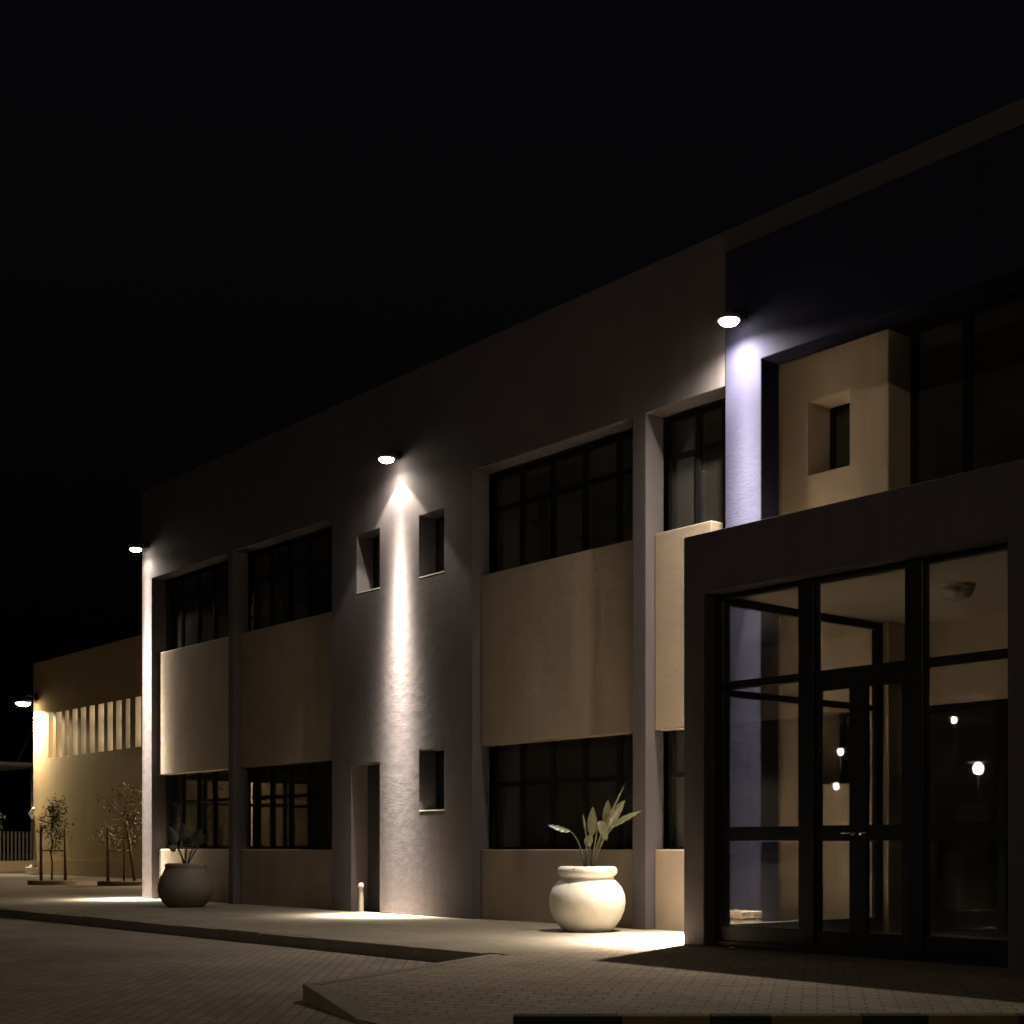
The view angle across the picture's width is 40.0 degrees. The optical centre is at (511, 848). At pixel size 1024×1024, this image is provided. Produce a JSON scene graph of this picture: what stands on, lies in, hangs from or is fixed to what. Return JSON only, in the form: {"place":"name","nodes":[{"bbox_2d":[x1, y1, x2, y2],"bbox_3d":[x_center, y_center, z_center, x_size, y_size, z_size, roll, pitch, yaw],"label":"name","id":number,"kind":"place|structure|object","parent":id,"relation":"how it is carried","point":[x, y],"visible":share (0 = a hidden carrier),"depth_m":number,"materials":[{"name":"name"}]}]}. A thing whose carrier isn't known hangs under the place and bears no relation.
{"place":"outdoors","nodes":[
{"label":"outdoors","id":0,"kind":"place"},
{"bbox_2d":[0,852,436,1023],"bbox_3d":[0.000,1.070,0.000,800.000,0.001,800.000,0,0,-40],"label":"road","id":1,"kind":"structure","parent":0,"point":[55,973],"depth_m":11.87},
{"bbox_2d":[0,908,488,961],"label":"kerb","id":2,"kind":"structure","parent":1,"relation":"on","point":[421,953],"depth_m":15.78,"materials":[{"name":"concrete"}]},
{"bbox_2d":[303,983,395,1023],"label":"forecourt kerb","id":3,"kind":"structure","parent":1,"relation":"on","point":[321,996],"depth_m":9.22,"materials":[{"name":"concrete"}]},
{"bbox_2d":[513,1014,620,1023],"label":"painted kerb","id":4,"kind":"structure","parent":1,"relation":"on","point":[566,1018],"depth_m":7.98,"materials":[{"name":"black paint"}]},
{"bbox_2d":[621,1013,710,1023],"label":"painted kerb","id":5,"kind":"structure","parent":1,"relation":"on","point":[675,1018],"depth_m":7.99,"materials":[{"name":"paint"}]},
{"bbox_2d":[709,1013,769,1023],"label":"painted kerb","id":6,"kind":"structure","parent":1,"relation":"on","point":[740,1018],"depth_m":8.00,"materials":[{"name":"black paint"}]},
{"bbox_2d":[768,1013,862,1023],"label":"painted kerb","id":7,"kind":"structure","parent":1,"relation":"on","point":[815,1018],"depth_m":8.01,"materials":[{"name":"yellow paint"}]},
{"bbox_2d":[859,1013,926,1023],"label":"painted kerb","id":8,"kind":"structure","parent":1,"relation":"on","point":[894,1018],"depth_m":8.01,"materials":[{"name":"black paint"}]},
{"bbox_2d":[923,1013,1019,1023],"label":"painted kerb","id":9,"kind":"structure","parent":1,"relation":"on","point":[972,1018],"depth_m":8.02,"materials":[{"name":"paint"}]},
{"bbox_2d":[1014,1013,1023,1023],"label":"painted kerb","id":10,"kind":"structure","parent":1,"relation":"on","point":[1021,1015],"depth_m":8.04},
{"bbox_2d":[0,872,997,954],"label":"pavement","id":11,"kind":"structure","parent":0,"point":[85,896],"depth_m":18.34,"materials":[{"name":"grey concrete"}]},
{"bbox_2d":[0,812,5,832],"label":"bush","id":12,"kind":"object","parent":11,"relation":"on","point":[1,826],"visible":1,"depth_m":54.14,"materials":[{"name":"green plant"}]},
{"bbox_2d":[0,729,32,860],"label":"carport","id":13,"kind":"object","parent":11,"relation":"on","point":[9,766],"visible":0.67,"depth_m":61.11,"materials":[{"name":"white paint"}]},
{"bbox_2d":[0,861,32,871],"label":"wall","id":14,"kind":"structure","parent":11,"relation":"on","point":[12,866],"depth_m":58.17,"materials":[{"name":"beige paint"}]},
{"bbox_2d":[0,831,32,860],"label":"palisade fence","id":15,"kind":"object","parent":14,"relation":"on","point":[16,855],"visible":0.4,"depth_m":58.30,"materials":[{"name":"grey metal"}]},
{"bbox_2d":[25,865,36,874],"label":"meter box","id":16,"kind":"object","parent":11,"relation":"on","point":[31,870],"visible":1,"depth_m":51.23,"materials":[{"name":"white paint"}]},
{"bbox_2d":[27,880,76,884],"bbox_3d":[-12.164,0.890,37.207,1.240,0.120,1.240,0,0,-40],"label":"planting bed","id":17,"kind":"object","parent":11,"relation":"on","point":[51,882],"visible":0.98,"depth_m":36.69,"materials":[{"name":"brown soil"}]},
{"bbox_2d":[30,793,73,879],"bbox_3d":[-12.031,-0.247,37.361,1.209,2.440,1.156,0,0,22],"label":"sapling","id":18,"kind":"object","parent":17,"relation":"in","point":[56,813],"visible":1,"depth_m":37.21,"materials":[{"name":"green plant"}]},
{"bbox_2d":[39,826,66,879],"bbox_3d":[-12.165,0.185,37.303,0.715,1.570,0.088,0,0,-6],"label":"tree support","id":19,"kind":"object","parent":17,"relation":"in","point":[41,858],"visible":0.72,"depth_m":37.27,"materials":[{"name":"brown wood"}]},
{"bbox_2d":[97,880,141,885],"bbox_3d":[-10.104,0.890,36.447,1.240,0.120,1.240,0,0,-40],"label":"planting bed","id":20,"kind":"object","parent":11,"relation":"on","point":[120,883],"visible":0.89,"depth_m":35.92,"materials":[{"name":"brown soil"}]},
{"bbox_2d":[91,778,141,880],"bbox_3d":[-10.091,-0.424,36.594,1.571,2.789,1.478,0,0,10],"label":"sapling","id":21,"kind":"object","parent":20,"relation":"in","point":[129,826],"visible":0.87,"depth_m":36.38,"materials":[{"name":"green plant"}]},
{"bbox_2d":[106,819,135,880],"bbox_3d":[-10.219,0.085,36.545,0.298,1.782,1.098,0,0,27],"label":"tree support","id":22,"kind":"object","parent":20,"relation":"in","point":[108,860],"visible":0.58,"depth_m":36.04,"materials":[{"name":"brown wood"}]},
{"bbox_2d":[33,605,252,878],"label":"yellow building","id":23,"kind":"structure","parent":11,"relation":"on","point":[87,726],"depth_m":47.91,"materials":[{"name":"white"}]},
{"bbox_2d":[14,692,37,706],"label":"wall lamp","id":24,"kind":"object","parent":23,"relation":"attached to","point":[23,701],"visible":1,"depth_m":51.04,"materials":[{"name":"grey metal"}]},
{"bbox_2d":[28,807,34,820],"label":"bracket light","id":25,"kind":"object","parent":23,"relation":"attached to","point":[31,812],"visible":0.92,"depth_m":51.13,"materials":[{"name":"white paint"}]},
{"bbox_2d":[157,863,212,906],"bbox_3d":[-5.323,0.593,22.934,0.884,0.710,0.884,0,0,-40],"label":"planter pot","id":26,"kind":"object","parent":11,"relation":"on","point":[185,884],"visible":1,"depth_m":22.61,"materials":[{"name":"ceramic"}]},
{"bbox_2d":[167,823,209,862],"bbox_3d":[-5.274,-0.071,22.900,0.685,0.724,0.379,0,0,-6],"label":"potted plant","id":27,"kind":"object","parent":26,"relation":"on","point":[199,836],"visible":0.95,"depth_m":22.94,"materials":[{"name":"green plant"}]},
{"bbox_2d":[357,883,364,912],"bbox_3d":[-2.226,0.726,20.738,0.124,0.445,0.124,0,0,-40],"label":"bollard","id":28,"kind":"object","parent":11,"relation":"on","point":[360,900],"visible":1,"depth_m":20.71,"materials":[{"name":"metal"}]},
{"bbox_2d":[549,866,625,931],"bbox_3d":[0.871,0.576,16.223,0.880,0.745,0.880,0,0,-40],"label":"planter pot","id":29,"kind":"object","parent":11,"relation":"on","point":[586,899],"visible":0.98,"depth_m":15.90,"materials":[{"name":"ceramic"}]},
{"bbox_2d":[548,785,640,869],"bbox_3d":[0.948,-0.225,16.208,1.002,1.044,0.440,0,0,-19],"label":"potted plant","id":30,"kind":"object","parent":29,"relation":"on","point":[610,816],"visible":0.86,"depth_m":16.24,"materials":[{"name":"green plant"}]},
{"bbox_2d":[0,0,1023,851],"label":"sky","id":31,"kind":"structure","parent":0,"point":[226,225],"materials":[{"name":"black"}]},
{"bbox_2d":[142,98,1023,970],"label":"office building","id":32,"kind":"structure","parent":0,"point":[668,552],"depth_m":16.85,"materials":[{"name":"paint"}]},
{"bbox_2d":[129,541,148,551],"bbox_3d":[-7.038,-5.697,26.516,0.364,0.226,0.250,0,0,-40],"label":"wall lamp","id":33,"kind":"object","parent":32,"relation":"attached to","point":[136,547],"visible":1,"depth_m":26.42,"materials":[{"name":"grey metal"}]},
{"bbox_2d":[170,556,250,649],"bbox_3d":[-5.523,-4.268,25.610,0.072,1.637,2.984,0,0,-40],"label":"window","id":34,"kind":"structure","parent":32,"relation":"in","point":[199,601],"depth_m":25.84,"materials":[{"name":"black glass"}]},
{"bbox_2d":[170,768,250,848],"bbox_3d":[-5.523,-0.750,25.610,0.072,1.580,2.984,0,0,-40],"label":"window","id":35,"kind":"structure","parent":32,"relation":"in","point":[197,800],"depth_m":25.76,"materials":[{"name":"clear glass"}]},
{"bbox_2d":[253,529,331,629],"bbox_3d":[-3.468,-4.268,23.133,0.072,1.637,3.121,0,0,-40],"label":"window","id":36,"kind":"structure","parent":32,"relation":"in","point":[292,581],"depth_m":23.32,"materials":[{"name":"black glass"}]},
{"bbox_2d":[253,761,331,848],"bbox_3d":[-3.468,-0.750,23.133,0.072,1.580,3.121,0,0,-40],"label":"window","id":37,"kind":"structure","parent":32,"relation":"in","point":[292,804],"depth_m":23.32,"materials":[{"name":"black glass"}]},
{"bbox_2d":[368,764,379,911],"bbox_3d":[-1.940,-0.185,21.163,0.056,2.270,0.850,0,0,-40],"label":"door","id":38,"kind":"structure","parent":32,"relation":"in","point":[373,770],"depth_m":21.31,"materials":[{"name":"paint"}]},
{"bbox_2d":[373,536,379,588],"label":"window","id":39,"kind":"structure","parent":32,"relation":"in","point":[376,541],"depth_m":21.30,"materials":[{"name":"black glass"}]},
{"bbox_2d":[378,449,401,462],"bbox_3d":[-1.751,-5.627,20.145,0.364,0.226,0.250,0,0,-40],"label":"wall lamp","id":40,"kind":"object","parent":32,"relation":"attached to","point":[387,457],"visible":1,"depth_m":20.06,"materials":[{"name":"grey metal"}]},
{"bbox_2d":[436,517,443,572],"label":"window","id":41,"kind":"structure","parent":32,"relation":"in","point":[440,521],"depth_m":20.07,"materials":[{"name":"black glass"}]},
{"bbox_2d":[436,751,443,809],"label":"window","id":42,"kind":"structure","parent":32,"relation":"in","point":[439,754],"depth_m":20.07,"materials":[{"name":"black glass"}]},
{"bbox_2d":[494,431,632,572],"bbox_3d":[0.754,-4.268,18.046,0.072,1.637,3.057,0,0,-40],"label":"window","id":43,"kind":"structure","parent":32,"relation":"in","point":[581,499],"depth_m":18.14,"materials":[{"name":"black glass"}]},
{"bbox_2d":[494,734,632,848],"bbox_3d":[0.754,-0.750,18.046,0.072,1.580,3.057,0,0,-40],"label":"window","id":44,"kind":"structure","parent":32,"relation":"in","point":[539,785],"depth_m":18.22,"materials":[{"name":"black glass"}]},
{"bbox_2d":[669,730,683,848],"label":"window","id":45,"kind":"structure","parent":32,"relation":"in","point":[676,737],"depth_m":16.63,"materials":[{"name":"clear glass"}]},
{"bbox_2d":[669,401,724,529],"bbox_3d":[2.162,-4.268,16.349,0.072,1.637,0.895,0,0,-40],"label":"window","id":46,"kind":"structure","parent":32,"relation":"in","point":[696,438],"depth_m":16.30,"materials":[{"name":"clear glass"}]},
{"bbox_2d":[717,309,746,326],"bbox_3d":[2.369,-5.717,15.117,0.364,0.226,0.250,0,0,-40],"label":"wall lamp","id":47,"kind":"object","parent":32,"relation":"attached to","point":[731,318],"visible":1,"depth_m":15.03,"materials":[{"name":"grey metal"}]},
{"bbox_2d":[816,675,857,948],"bbox_3d":[2.929,-0.320,12.709,0.121,2.450,0.455,0,0,-40],"label":"entrance door","id":48,"kind":"structure","parent":32,"relation":"in","point":[831,939],"depth_m":12.66,"materials":[{"name":"black metal"}]},
{"bbox_2d":[830,403,849,469],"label":"window","id":49,"kind":"structure","parent":32,"relation":"in","point":[833,411],"depth_m":16.55,"materials":[{"name":"black metal"}]},
{"bbox_2d":[857,670,904,952],"bbox_3d":[3.240,-0.320,12.333,0.121,2.450,0.508,0,0,-40],"label":"entrance door","id":50,"kind":"structure","parent":32,"relation":"in","point":[866,832],"depth_m":12.47,"materials":[{"name":"black metal"}]},
{"bbox_2d":[939,582,975,601],"bbox_3d":[4.201,-2.409,13.258,0.330,0.150,0.330,0,0,-40],"label":"ceiling light","id":51,"kind":"object","parent":32,"relation":"attached to","point":[957,591],"visible":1,"depth_m":13.15,"materials":[{"name":"white glass"}]},
{"bbox_2d":[911,289,1023,484],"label":"window","id":52,"kind":"structure","parent":32,"relation":"in","point":[967,314],"depth_m":15.18,"materials":[{"name":"black metal"}]},
{"bbox_2d":[930,699,1007,937],"bbox_3d":[6.279,-0.314,13.557,0.082,2.527,5.646,0,0,-40],"label":"window","id":53,"kind":"structure","parent":32,"relation":"in","point":[1002,704],"depth_m":14.85,"materials":[{"name":"black metal"}]},
{"bbox_2d":[322,944,1023,1023],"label":"forecourt","id":54,"kind":"structure","parent":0,"point":[672,978],"depth_m":9.94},
{"bbox_2d":[311,954,500,984],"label":"forecourt kerb","id":55,"kind":"structure","parent":54,"relation":"on","point":[394,971],"depth_m":10.94,"materials":[{"name":"concrete"}]},
{"bbox_2d":[896,933,1007,940],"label":"porch floor","id":56,"kind":"structure","parent":0,"point":[970,937],"depth_m":14.93,"materials":[{"name":"concrete"}]}
]}

